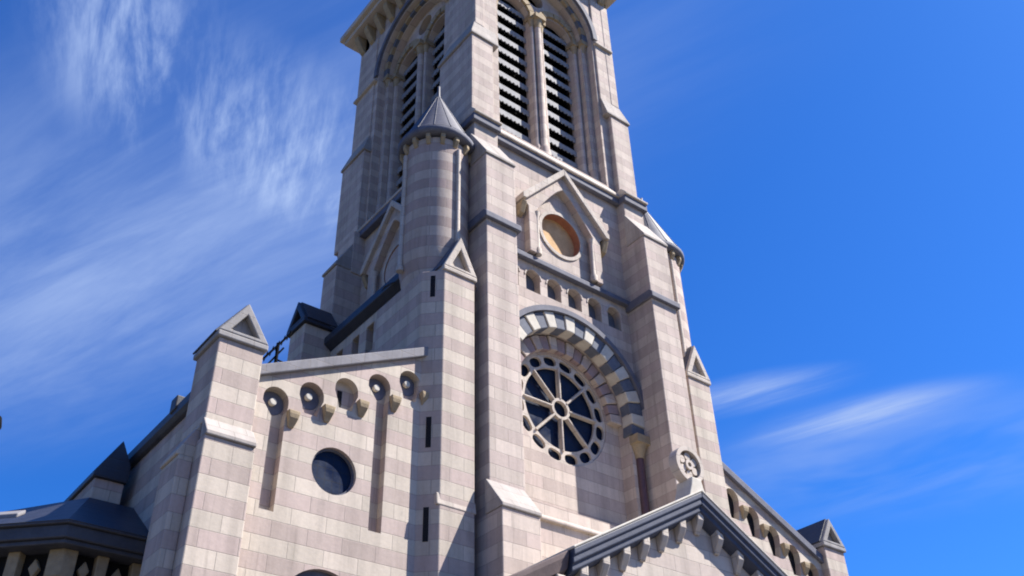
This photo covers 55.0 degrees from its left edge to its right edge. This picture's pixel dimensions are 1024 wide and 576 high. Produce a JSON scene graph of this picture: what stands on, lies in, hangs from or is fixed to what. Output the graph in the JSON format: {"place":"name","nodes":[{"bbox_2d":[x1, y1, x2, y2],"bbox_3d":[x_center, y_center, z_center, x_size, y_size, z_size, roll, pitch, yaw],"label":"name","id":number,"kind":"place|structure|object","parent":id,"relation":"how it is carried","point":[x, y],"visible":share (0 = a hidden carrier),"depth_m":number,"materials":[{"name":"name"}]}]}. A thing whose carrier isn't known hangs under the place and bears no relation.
{"place":"outdoors","nodes":[
{"label":"outdoors","id":0,"kind":"place"},
{"bbox_2d":[0,0,848,575],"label":"church","id":1,"kind":"structure","parent":0,"point":[492,366],"depth_m":31.82,"materials":[{"name":"stone"}]},
{"bbox_2d":[262,331,292,362],"bbox_3d":[-6.681,2.072,28.396,1.062,2.000,0.454,11,-38,-17],"label":"roof aerial","id":2,"kind":"object","parent":1,"relation":"on","point":[277,351],"visible":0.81,"depth_m":28.47,"materials":[{"name":"metal"}]},
{"bbox_2d":[295,571,331,575],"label":"arched window","id":3,"kind":"structure","parent":1,"relation":"in","point":[308,573],"depth_m":23.32,"materials":[{"name":"blue glass"}]},
{"bbox_2d":[312,449,353,494],"bbox_3d":[-4.604,4.714,25.013,1.276,1.276,0.100,24,-43,-31],"label":"round window","id":4,"kind":"structure","parent":1,"relation":"in","point":[332,471],"depth_m":25.07,"materials":[{"name":"blue glass"}]},
{"bbox_2d":[375,1,444,212],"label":"belfry window","id":5,"kind":"structure","parent":1,"relation":"in","point":[424,47],"depth_m":46.30,"materials":[{"name":"stone"}]},
{"bbox_2d":[526,275,533,291],"bbox_3d":[0.542,-0.067,35.046,0.646,0.983,0.020,24,-43,-31],"label":"arcade window","id":6,"kind":"structure","parent":1,"relation":"in","point":[529,282],"depth_m":35.19,"materials":[{"name":"blue glass"}]},
{"bbox_2d":[497,0,599,181],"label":"belfry window","id":7,"kind":"structure","parent":1,"relation":"in","point":[533,101],"depth_m":44.09,"materials":[{"name":"stone"}]},
{"bbox_2d":[547,285,554,299],"bbox_3d":[1.314,0.276,35.544,0.646,0.983,0.020,24,-43,-31],"label":"arcade window","id":8,"kind":"structure","parent":1,"relation":"in","point":[551,294],"depth_m":35.71,"materials":[{"name":"blue glass"}]},
{"bbox_2d":[521,355,604,465],"bbox_3d":[1.601,4.141,33.396,4.112,4.112,0.250,24,-43,-31],"label":"rose window","id":9,"kind":"structure","parent":1,"relation":"in","point":[561,415],"depth_m":33.43,"materials":[{"name":"stone"}]},
{"bbox_2d":[562,45,574,162],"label":"louvers","id":10,"kind":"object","parent":1,"relation":"in","point":[563,47],"depth_m":46.71,"materials":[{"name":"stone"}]},
{"bbox_2d":[568,294,575,308],"bbox_3d":[2.085,0.620,36.041,0.646,0.983,0.020,24,-43,-31],"label":"arcade window","id":11,"kind":"structure","parent":1,"relation":"in","point":[571,302],"depth_m":36.20,"materials":[{"name":"blue glass"}]},
{"bbox_2d":[588,303,595,319],"bbox_3d":[2.856,0.963,36.539,0.646,0.983,0.020,24,-43,-31],"label":"arcade window","id":12,"kind":"structure","parent":1,"relation":"in","point":[591,310],"depth_m":36.69,"materials":[{"name":"blue glass"}]},
{"bbox_2d":[608,313,614,327],"bbox_3d":[3.627,1.307,37.037,0.646,0.983,0.020,24,-43,-31],"label":"arcade window","id":13,"kind":"structure","parent":1,"relation":"in","point":[610,319],"depth_m":37.19,"materials":[{"name":"blue glass"}]},
{"bbox_2d":[0,0,1023,575],"label":"sky","id":14,"kind":"structure","parent":0,"point":[838,184],"materials":[{"name":"blue"}]}
]}

